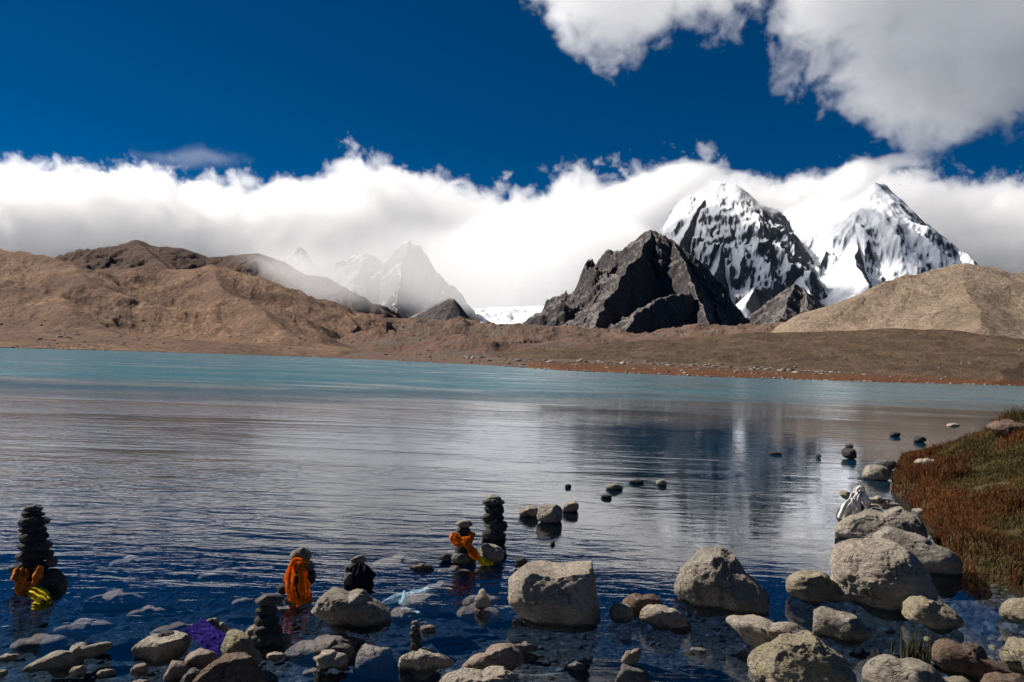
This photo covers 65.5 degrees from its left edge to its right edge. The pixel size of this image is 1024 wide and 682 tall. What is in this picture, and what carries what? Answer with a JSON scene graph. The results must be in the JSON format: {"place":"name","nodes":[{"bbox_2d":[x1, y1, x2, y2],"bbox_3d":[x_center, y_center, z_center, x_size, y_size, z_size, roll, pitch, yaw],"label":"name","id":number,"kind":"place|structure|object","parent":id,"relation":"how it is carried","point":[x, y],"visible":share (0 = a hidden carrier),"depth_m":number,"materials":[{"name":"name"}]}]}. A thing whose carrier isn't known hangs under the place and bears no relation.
{"place":"outdoors","nodes":[
{"label":"outdoors","id":0,"kind":"place"},
{"bbox_2d":[0,249,392,357],"bbox_3d":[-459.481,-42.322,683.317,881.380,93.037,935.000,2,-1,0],"label":"hill","id":1,"kind":"structure","parent":0,"point":[244,311],"depth_m":576.04,"materials":[{"name":"soil"}]},
{"bbox_2d":[0,295,384,354],"bbox_3d":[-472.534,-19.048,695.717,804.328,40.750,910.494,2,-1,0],"label":"hillside rubble","id":2,"kind":"object","parent":1,"relation":"on","point":[122,336],"visible":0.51,"depth_m":397.60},
{"bbox_2d":[54,240,401,318],"bbox_3d":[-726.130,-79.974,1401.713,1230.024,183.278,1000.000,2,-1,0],"label":"back left range","id":3,"kind":"structure","parent":0,"point":[134,253],"depth_m":1252.49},
{"bbox_2d":[280,240,482,321],"bbox_3d":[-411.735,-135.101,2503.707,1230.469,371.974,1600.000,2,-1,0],"label":"veiled peak","id":4,"kind":"structure","parent":0,"point":[406,280],"depth_m":2412.04,"materials":[{"name":"snow"}]},
{"bbox_2d":[411,298,471,319],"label":"rock horn","id":5,"kind":"object","parent":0,"point":[448,308],"visible":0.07,"depth_m":1288.75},
{"bbox_2d":[473,306,543,323],"bbox_3d":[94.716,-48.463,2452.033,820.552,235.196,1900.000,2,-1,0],"label":"glacier","id":6,"kind":"object","parent":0,"point":[505,315],"visible":0.09,"depth_m":2539.65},
{"bbox_2d":[0,448,1023,681],"bbox_3d":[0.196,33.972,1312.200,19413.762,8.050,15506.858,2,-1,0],"label":"ground","id":7,"kind":"structure","parent":0,"point":[628,536],"depth_m":13.53,"materials":[{"name":"liquid"}]},
{"bbox_2d":[353,643,394,680],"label":"rock","id":8,"kind":"object","parent":7,"relation":"on","point":[373,662],"visible":0.98,"depth_m":5.41,"materials":[{"name":"stone"}]},
{"bbox_2d":[0,542,1020,681],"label":"bed pebbles","id":9,"kind":"object","parent":7,"relation":"on","point":[469,649],"visible":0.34,"depth_m":7.41,"materials":[{"name":"stone"}]},
{"bbox_2d":[872,525,962,585],"bbox_3d":[4.240,2.251,8.369,0.852,0.608,0.791,1,-2,27],"label":"rock","id":10,"kind":"object","parent":7,"relation":"on","point":[943,565],"visible":0.68,"depth_m":8.05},
{"bbox_2d":[915,633,1019,681],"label":"shore pebbles","id":11,"kind":"object","parent":7,"relation":"on","point":[992,647],"visible":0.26,"depth_m":6.16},
{"bbox_2d":[0,347,1023,550],"bbox_3d":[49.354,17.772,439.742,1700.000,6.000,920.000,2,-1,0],"label":"lake water","id":12,"kind":"structure","parent":0,"point":[286,408],"depth_m":28.44,"materials":[{"name":"liquid"}]},
{"bbox_2d":[9,633,68,657],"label":"rock","id":13,"kind":"object","parent":12,"relation":"on","point":[39,645],"visible":0.98,"depth_m":5.51,"materials":[{"name":"stone"}]},
{"bbox_2d":[26,586,51,610],"bbox_3d":[-3.764,2.046,6.318,0.242,0.156,0.136,2,-2,26],"label":"wet cloth","id":14,"kind":"object","parent":12,"relation":"on","point":[40,596],"visible":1,"depth_m":6.32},
{"bbox_2d":[37,568,67,600],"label":"stone","id":15,"kind":"object","parent":12,"relation":"on","point":[54,582],"visible":0.73,"depth_m":6.49,"materials":[{"name":"stone"}]},
{"bbox_2d":[22,641,112,677],"bbox_3d":[-2.784,2.001,5.027,0.523,0.252,0.414,2,-1,0],"label":"rock","id":16,"kind":"object","parent":12,"relation":"on","point":[59,664],"visible":0.95,"depth_m":4.90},
{"bbox_2d":[69,665,86,677],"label":"rock","id":17,"kind":"object","parent":12,"relation":"on","point":[80,671],"visible":1,"depth_m":4.78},
{"bbox_2d":[53,618,115,641],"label":"rock","id":18,"kind":"object","parent":12,"relation":"on","point":[81,629],"visible":0.98,"depth_m":5.87,"materials":[{"name":"stone"}]},
{"bbox_2d":[83,590,146,616],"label":"rock","id":19,"kind":"object","parent":12,"relation":"on","point":[113,603],"visible":1,"depth_m":6.50,"materials":[{"name":"stone"}]},
{"bbox_2d":[108,555,156,572],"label":"rock","id":20,"kind":"object","parent":12,"relation":"on","point":[130,563],"visible":1,"depth_m":7.80,"materials":[{"name":"stone"}]},
{"bbox_2d":[130,663,148,676],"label":"rock","id":21,"kind":"object","parent":12,"relation":"on","point":[140,670],"visible":1,"depth_m":4.80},
{"bbox_2d":[126,605,168,621],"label":"rock","id":22,"kind":"object","parent":12,"relation":"on","point":[148,613],"visible":1,"depth_m":6.23,"materials":[{"name":"stone"}]},
{"bbox_2d":[132,630,191,666],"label":"rock","id":23,"kind":"object","parent":12,"relation":"on","point":[153,650],"visible":0.91,"depth_m":5.04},
{"bbox_2d":[181,619,225,655],"bbox_3d":[-2.011,1.943,5.250,0.365,0.154,0.127,1,-2,28],"label":"blue cloth","id":24,"kind":"object","parent":23,"relation":"on","point":[206,634],"visible":0.95,"depth_m":5.24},
{"bbox_2d":[149,621,191,633],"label":"rock","id":25,"kind":"object","parent":12,"relation":"on","point":[179,626],"visible":0.43,"depth_m":5.75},
{"bbox_2d":[163,660,189,681],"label":"rock","id":26,"kind":"object","parent":12,"relation":"on","point":[177,671],"visible":0.84,"depth_m":4.78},
{"bbox_2d":[180,667,199,681],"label":"rock","id":27,"kind":"object","parent":12,"relation":"on","point":[191,674],"visible":0.88,"depth_m":4.70,"materials":[{"name":"grey stone"}]},
{"bbox_2d":[184,648,216,669],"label":"rock","id":28,"kind":"object","parent":12,"relation":"on","point":[200,658],"visible":0.88,"depth_m":4.89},
{"bbox_2d":[206,618,228,632],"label":"rock","id":29,"kind":"object","parent":12,"relation":"on","point":[221,626],"visible":0.45,"depth_m":5.41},
{"bbox_2d":[197,568,240,585],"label":"rock","id":30,"kind":"object","parent":12,"relation":"on","point":[218,576],"visible":1,"depth_m":7.51,"materials":[{"name":"stone"}]},
{"bbox_2d":[192,652,266,681],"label":"rock","id":31,"kind":"object","parent":12,"relation":"on","point":[236,667],"visible":1,"depth_m":4.62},
{"bbox_2d":[221,629,260,663],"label":"rock","id":32,"kind":"object","parent":12,"relation":"on","point":[235,640],"visible":0.72,"depth_m":4.93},
{"bbox_2d":[232,597,254,608],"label":"rock","id":33,"kind":"object","parent":12,"relation":"on","point":[245,603],"visible":0.97,"depth_m":6.59,"materials":[{"name":"stone"}]},
{"bbox_2d":[255,645,285,659],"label":"cairn stone","id":34,"kind":"object","parent":12,"relation":"on","point":[265,651],"visible":0.39,"depth_m":5.23,"materials":[{"name":"stone"}]},
{"bbox_2d":[251,633,282,646],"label":"cairn stone","id":35,"kind":"object","parent":34,"relation":"on","point":[262,640],"visible":0.64,"depth_m":5.24,"materials":[{"name":"grey stone"}]},
{"bbox_2d":[253,624,282,634],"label":"cairn stone","id":36,"kind":"object","parent":35,"relation":"on","point":[272,629],"visible":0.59,"depth_m":5.26,"materials":[{"name":"stone"}]},
{"bbox_2d":[254,615,279,626],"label":"cairn stone","id":37,"kind":"object","parent":36,"relation":"on","point":[259,621],"visible":0.85,"depth_m":5.27,"materials":[{"name":"stone"}]},
{"bbox_2d":[255,606,278,615],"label":"cairn stone","id":38,"kind":"object","parent":37,"relation":"on","point":[265,610],"visible":0.82,"depth_m":5.28,"materials":[{"name":"stone"}]},
{"bbox_2d":[255,593,284,606],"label":"cairn stone","id":39,"kind":"object","parent":38,"relation":"on","point":[269,599],"visible":0.98,"depth_m":5.27,"materials":[{"name":"grey stone"}]},
{"bbox_2d":[275,605,302,617],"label":"rock","id":40,"kind":"object","parent":12,"relation":"on","point":[289,611],"visible":0.88,"depth_m":6.39,"materials":[{"name":"stone"}]},
{"bbox_2d":[284,593,311,603],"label":"cairn stone","id":41,"kind":"object","parent":40,"relation":"on","point":[286,598],"visible":0.24,"depth_m":6.39,"materials":[{"name":"stone"}]},
{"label":"cairn stone","id":42,"kind":"object","parent":41,"relation":"on","visible":0},
{"bbox_2d":[283,572,298,583],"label":"cairn stone","id":43,"kind":"object","parent":42,"relation":"on","point":[296,578],"visible":0.22,"depth_m":6.39,"materials":[{"name":"stone"}]},
{"bbox_2d":[294,560,314,572],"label":"cairn stone","id":44,"kind":"object","parent":43,"relation":"on","point":[310,566],"visible":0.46,"depth_m":6.43,"materials":[{"name":"grey stone"}]},
{"bbox_2d":[284,558,312,606],"bbox_3d":[-1.688,1.921,6.334,0.223,0.386,0.129,3,-2,-26],"label":"prayer scarf","id":45,"kind":"object","parent":44,"relation":"hanging from","point":[304,586],"visible":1,"depth_m":6.34,"materials":[{"name":"orange fabric"}]},
{"bbox_2d":[289,546,311,560],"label":"cairn stone","id":46,"kind":"object","parent":44,"relation":"on","point":[302,552],"visible":0.78,"depth_m":6.43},
{"bbox_2d":[284,633,359,669],"bbox_3d":[-1.358,2.243,5.732,0.588,0.322,0.579,2,-1,0],"label":"rock","id":47,"kind":"object","parent":12,"relation":"on","point":[302,653],"visible":0.55,"depth_m":5.54,"materials":[{"name":"stone"}]},
{"bbox_2d":[313,649,347,670],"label":"rock","id":48,"kind":"object","parent":12,"relation":"on","point":[327,659],"visible":1,"depth_m":5.04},
{"bbox_2d":[320,632,366,647],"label":"rock","id":49,"kind":"object","parent":12,"relation":"on","point":[341,637],"visible":0.44,"depth_m":5.67,"materials":[{"name":"stone"}]},
{"bbox_2d":[311,587,390,634],"bbox_3d":[-1.202,2.043,5.988,0.586,0.396,0.640,2,-1,0],"label":"rock","id":50,"kind":"object","parent":12,"relation":"on","point":[357,611],"visible":1,"depth_m":5.81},
{"bbox_2d":[372,553,421,573],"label":"rock","id":51,"kind":"object","parent":12,"relation":"on","point":[400,563],"visible":0.98,"depth_m":7.97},
{"bbox_2d":[390,606,418,626],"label":"rock","id":52,"kind":"object","parent":12,"relation":"on","point":[402,616],"visible":0.88,"depth_m":6.38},
{"bbox_2d":[401,592,440,616],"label":"rock","id":53,"kind":"object","parent":12,"relation":"on","point":[426,604],"visible":0.84,"depth_m":6.77,"materials":[{"name":"stone"}]},
{"bbox_2d":[382,587,437,615],"bbox_3d":[-0.905,2.263,6.987,0.444,0.084,0.743,2,-1,9],"label":"sunken cloth","id":54,"kind":"object","parent":53,"relation":"on","point":[397,597],"visible":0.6,"depth_m":7.08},
{"bbox_2d":[397,647,454,679],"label":"rock","id":55,"kind":"object","parent":12,"relation":"on","point":[422,663],"visible":0.98,"depth_m":5.08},
{"bbox_2d":[425,581,457,592],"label":"rock","id":56,"kind":"object","parent":12,"relation":"on","point":[440,586],"visible":0.99,"depth_m":7.22,"materials":[{"name":"stone"}]},
{"bbox_2d":[437,565,473,578],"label":"rock","id":57,"kind":"object","parent":12,"relation":"on","point":[454,571],"visible":1,"depth_m":7.66,"materials":[{"name":"stone"}]},
{"bbox_2d":[451,552,474,566],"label":"cairn stone","id":58,"kind":"object","parent":12,"relation":"on","point":[464,559],"visible":0.8,"depth_m":7.77,"materials":[{"name":"grey stone"}]},
{"bbox_2d":[449,531,479,559],"bbox_3d":[-0.460,1.991,7.764,0.310,0.277,0.122,2,-1,0],"label":"prayer scarf","id":59,"kind":"object","parent":58,"relation":"attached to","point":[460,541],"visible":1,"depth_m":7.74,"materials":[{"name":"orange fabric"}]},
{"bbox_2d":[456,603,501,625],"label":"rock","id":60,"kind":"object","parent":12,"relation":"on","point":[471,614],"visible":0.9,"depth_m":6.45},
{"bbox_2d":[439,665,520,681],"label":"rock","id":61,"kind":"object","parent":12,"relation":"on","point":[493,673],"visible":1,"depth_m":4.65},
{"bbox_2d":[462,594,500,608],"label":"rock","id":62,"kind":"object","parent":12,"relation":"on","point":[494,601],"visible":0.35,"depth_m":6.83,"materials":[{"name":"stone"}]},
{"bbox_2d":[475,589,488,608],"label":"rock","id":63,"kind":"object","parent":12,"relation":"on","point":[482,600],"visible":1,"depth_m":6.40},
{"bbox_2d":[479,543,503,565],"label":"rock","id":64,"kind":"object","parent":12,"relation":"on","point":[494,553],"visible":0.89,"depth_m":7.81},
{"bbox_2d":[482,528,505,542],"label":"cairn stone","id":65,"kind":"object","parent":64,"relation":"on","point":[493,536],"visible":0.84,"depth_m":8.86,"materials":[{"name":"stone"}]},
{"bbox_2d":[484,520,507,531],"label":"cairn stone","id":66,"kind":"object","parent":65,"relation":"on","point":[499,525],"visible":0.76,"depth_m":8.85,"materials":[{"name":"stone"}]},
{"bbox_2d":[461,643,523,671],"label":"rock","id":67,"kind":"object","parent":12,"relation":"on","point":[508,656],"visible":0.79,"depth_m":5.04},
{"bbox_2d":[519,505,537,518],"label":"rock","id":68,"kind":"object","parent":12,"relation":"on","point":[529,511],"visible":0.96,"depth_m":10.23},
{"bbox_2d":[537,503,561,526],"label":"rock","id":69,"kind":"object","parent":12,"relation":"on","point":[548,514],"visible":1,"depth_m":9.88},
{"bbox_2d":[508,560,600,633],"bbox_3d":[0.342,2.012,6.285,0.755,0.619,0.803,2,-1,0],"label":"rock","id":70,"kind":"object","parent":12,"relation":"on","point":[543,595],"visible":1,"depth_m":5.97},
{"bbox_2d":[562,500,578,512],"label":"rock","id":71,"kind":"object","parent":12,"relation":"on","point":[572,506],"visible":1,"depth_m":10.65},
{"bbox_2d":[609,602,632,622],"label":"rock","id":72,"kind":"object","parent":12,"relation":"on","point":[619,612],"visible":1,"depth_m":6.16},
{"bbox_2d":[615,663,649,681],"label":"cairn stone","id":73,"kind":"object","parent":12,"relation":"on","point":[635,672],"visible":0.98,"depth_m":4.91,"materials":[{"name":"grey stone"}]},
{"bbox_2d":[621,648,640,664],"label":"cairn stone","id":74,"kind":"object","parent":73,"relation":"on","point":[632,657],"visible":1,"depth_m":4.95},
{"bbox_2d":[622,593,661,616],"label":"rock","id":75,"kind":"object","parent":12,"relation":"on","point":[637,602],"visible":0.6,"depth_m":6.32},
{"bbox_2d":[639,604,690,634],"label":"rock","id":76,"kind":"object","parent":12,"relation":"on","point":[662,618],"visible":1,"depth_m":6.06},
{"bbox_2d":[674,546,769,616],"bbox_3d":[1.772,2.055,6.770,0.744,0.618,0.720,2,-1,0],"label":"rock","id":77,"kind":"object","parent":12,"relation":"on","point":[717,581],"visible":0.99,"depth_m":6.52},
{"bbox_2d":[726,614,803,649],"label":"rock","id":78,"kind":"object","parent":12,"relation":"on","point":[753,631],"visible":0.57,"depth_m":5.63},
{"bbox_2d":[747,630,856,681],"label":"rock","id":79,"kind":"object","parent":12,"relation":"on","point":[805,656],"visible":1,"depth_m":4.95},
{"bbox_2d":[785,569,834,604],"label":"rock","id":80,"kind":"object","parent":12,"relation":"on","point":[809,587],"visible":1,"depth_m":6.89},
{"bbox_2d":[830,576,853,602],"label":"rock","id":81,"kind":"object","parent":12,"relation":"on","point":[842,593],"visible":0.52,"depth_m":6.92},
{"bbox_2d":[813,606,871,646],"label":"rock","id":82,"kind":"object","parent":12,"relation":"on","point":[843,628],"visible":1,"depth_m":5.97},
{"bbox_2d":[862,464,890,480],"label":"rock","id":83,"kind":"object","parent":12,"relation":"on","point":[875,472],"visible":0.99,"depth_m":15.03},
{"bbox_2d":[835,506,927,540],"bbox_3d":[4.496,2.269,9.738,1.014,0.565,0.961,2,-2,23],"label":"rock","id":84,"kind":"object","parent":12,"relation":"on","point":[866,523],"visible":0.61,"depth_m":9.43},
{"bbox_2d":[837,485,869,518],"bbox_3d":[4.301,2.024,10.008,0.418,0.446,0.144,2,-1,0],"label":"scarf","id":85,"kind":"object","parent":84,"relation":"on","point":[857,496],"visible":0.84,"depth_m":9.98,"materials":[{"name":"white fabric"}]},
{"bbox_2d":[830,538,937,621],"bbox_3d":[3.251,2.118,7.042,0.919,0.730,1.023,2,-1,0],"label":"rock","id":86,"kind":"object","parent":12,"relation":"on","point":[881,578],"visible":0.9,"depth_m":6.70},
{"bbox_2d":[861,654,943,681],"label":"rock","id":87,"kind":"object","parent":12,"relation":"on","point":[885,668],"visible":1,"depth_m":5.03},
{"bbox_2d":[887,630,935,665],"bbox_3d":[2.792,2.127,5.554,0.395,0.280,0.183,2,-1,-10],"label":"reed tuft","id":88,"kind":"object","parent":12,"relation":"on","point":[912,650],"visible":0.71,"depth_m":5.56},
{"bbox_2d":[900,595,963,634],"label":"rock","id":89,"kind":"object","parent":12,"relation":"on","point":[938,618],"visible":1,"depth_m":6.28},
{"bbox_2d":[930,638,1012,680],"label":"rock","id":90,"kind":"object","parent":12,"relation":"on","point":[950,658],"visible":0.86,"depth_m":5.37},
{"bbox_2d":[980,672,1023,681],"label":"rock","id":91,"kind":"object","parent":12,"relation":"on","point":[1000,677],"visible":1,"depth_m":5.05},
{"bbox_2d":[999,636,1023,675],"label":"rock","id":92,"kind":"object","parent":12,"relation":"on","point":[1011,653],"visible":0.99,"depth_m":5.49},
{"bbox_2d":[999,597,1023,624],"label":"rock","id":93,"kind":"object","parent":12,"relation":"on","point":[1011,610],"visible":1,"depth_m":6.52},
{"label":"cairn stone","id":94,"kind":"object","parent":12,"relation":"on","visible":0},
{"bbox_2d":[8,559,49,574],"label":"cairn stone","id":95,"kind":"object","parent":94,"relation":"on","point":[31,566],"visible":0.55,"depth_m":6.50,"materials":[{"name":"stone"}]},
{"bbox_2d":[11,566,43,597],"bbox_3d":[-3.901,1.931,6.422,0.249,0.258,0.120,2,-1,0],"label":"prayer scarf","id":96,"kind":"object","parent":95,"relation":"hanging from","point":[23,585],"visible":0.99,"depth_m":6.39,"materials":[{"name":"brown fabric"}]},
{"bbox_2d":[15,549,53,561],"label":"cairn stone","id":97,"kind":"object","parent":95,"relation":"on","point":[23,555],"visible":0.71,"depth_m":6.52,"materials":[{"name":"stone"}]},
{"bbox_2d":[16,539,52,551],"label":"cairn stone","id":98,"kind":"object","parent":97,"relation":"on","point":[42,545],"visible":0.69,"depth_m":6.52,"materials":[{"name":"stone"}]},
{"bbox_2d":[18,531,48,541],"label":"cairn stone","id":99,"kind":"object","parent":98,"relation":"on","point":[35,536],"visible":0.8,"depth_m":6.52,"materials":[{"name":"stone"}]},
{"bbox_2d":[17,525,46,533],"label":"cairn stone","id":100,"kind":"object","parent":99,"relation":"on","point":[28,529],"visible":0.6,"depth_m":6.53,"materials":[{"name":"stone"}]},
{"bbox_2d":[17,516,50,526],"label":"cairn stone","id":101,"kind":"object","parent":100,"relation":"on","point":[29,521],"visible":0.82,"depth_m":6.53,"materials":[{"name":"stone"}]},
{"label":"cairn stone","id":102,"kind":"object","parent":12,"relation":"on","visible":0},
{"bbox_2d":[343,562,375,593],"bbox_3d":[-1.253,1.962,6.570,0.292,0.268,0.113,2,-1,0],"label":"cloth","id":103,"kind":"object","parent":102,"relation":"hanging from","point":[364,575],"visible":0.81,"depth_m":6.56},
{"bbox_2d":[0,0,1023,308],"label":"sky","id":104,"kind":"structure","parent":0,"point":[495,138],"materials":[{"name":"blue"}]},
{"bbox_2d":[270,313,828,379],"bbox_3d":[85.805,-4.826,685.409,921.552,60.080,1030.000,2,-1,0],"label":"moraine","id":105,"kind":"structure","parent":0,"point":[407,343],"depth_m":599.37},
{"bbox_2d":[347,318,867,374],"bbox_3d":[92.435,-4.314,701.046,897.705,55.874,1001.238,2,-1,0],"label":"hillside rubble","id":106,"kind":"object","parent":105,"relation":"on","point":[602,361],"visible":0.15,"depth_m":304.65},
{"bbox_2d":[522,230,749,333],"bbox_3d":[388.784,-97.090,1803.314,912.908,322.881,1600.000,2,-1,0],"label":"dark peak","id":107,"kind":"structure","parent":0,"point":[649,281],"depth_m":1647.58,"materials":[{"name":"stone"}]},
{"bbox_2d":[526,178,827,307],"bbox_3d":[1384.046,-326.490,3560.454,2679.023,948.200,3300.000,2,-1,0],"label":"snow mountain","id":108,"kind":"structure","parent":0,"point":[738,242],"depth_m":3589.03,"materials":[{"name":"snow"}]},
{"bbox_2d":[486,328,1023,385],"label":"shore foreland","id":109,"kind":"structure","parent":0,"point":[893,348],"depth_m":351.49,"materials":[{"name":"soil"}]},
{"bbox_2d":[0,346,1015,385],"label":"waterline stones","id":110,"kind":"object","parent":109,"relation":"on","point":[528,367],"visible":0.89,"depth_m":231.18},
{"bbox_2d":[498,328,1020,383],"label":"hillside rubble","id":111,"kind":"object","parent":109,"relation":"on","point":[770,365],"visible":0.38,"depth_m":273.36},
{"bbox_2d":[747,284,824,323],"bbox_3d":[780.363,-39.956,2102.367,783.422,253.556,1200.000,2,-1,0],"label":"rock spur","id":112,"kind":"structure","parent":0,"point":[793,300],"depth_m":2160.48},
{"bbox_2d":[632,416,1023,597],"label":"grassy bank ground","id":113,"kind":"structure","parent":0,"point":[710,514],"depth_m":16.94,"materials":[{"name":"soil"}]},
{"bbox_2d":[986,419,1023,434],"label":"rock","id":114,"kind":"object","parent":113,"relation":"on","point":[997,426],"visible":0.79,"depth_m":13.39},
{"bbox_2d":[735,180,977,317],"bbox_3d":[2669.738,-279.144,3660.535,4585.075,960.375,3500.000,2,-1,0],"label":"snow mountain","id":115,"kind":"structure","parent":0,"point":[860,238],"depth_m":3528.01,"materials":[{"name":"snow"}]},
{"bbox_2d":[772,263,1023,338],"bbox_3d":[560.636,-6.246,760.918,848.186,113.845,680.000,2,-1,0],"label":"hill","id":116,"kind":"structure","parent":0,"point":[905,301],"depth_m":649.85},
{"bbox_2d":[888,404,1023,589],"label":"grass","id":117,"kind":"structure","parent":0,"point":[938,474],"depth_m":11.37,"materials":[{"name":"plant"}]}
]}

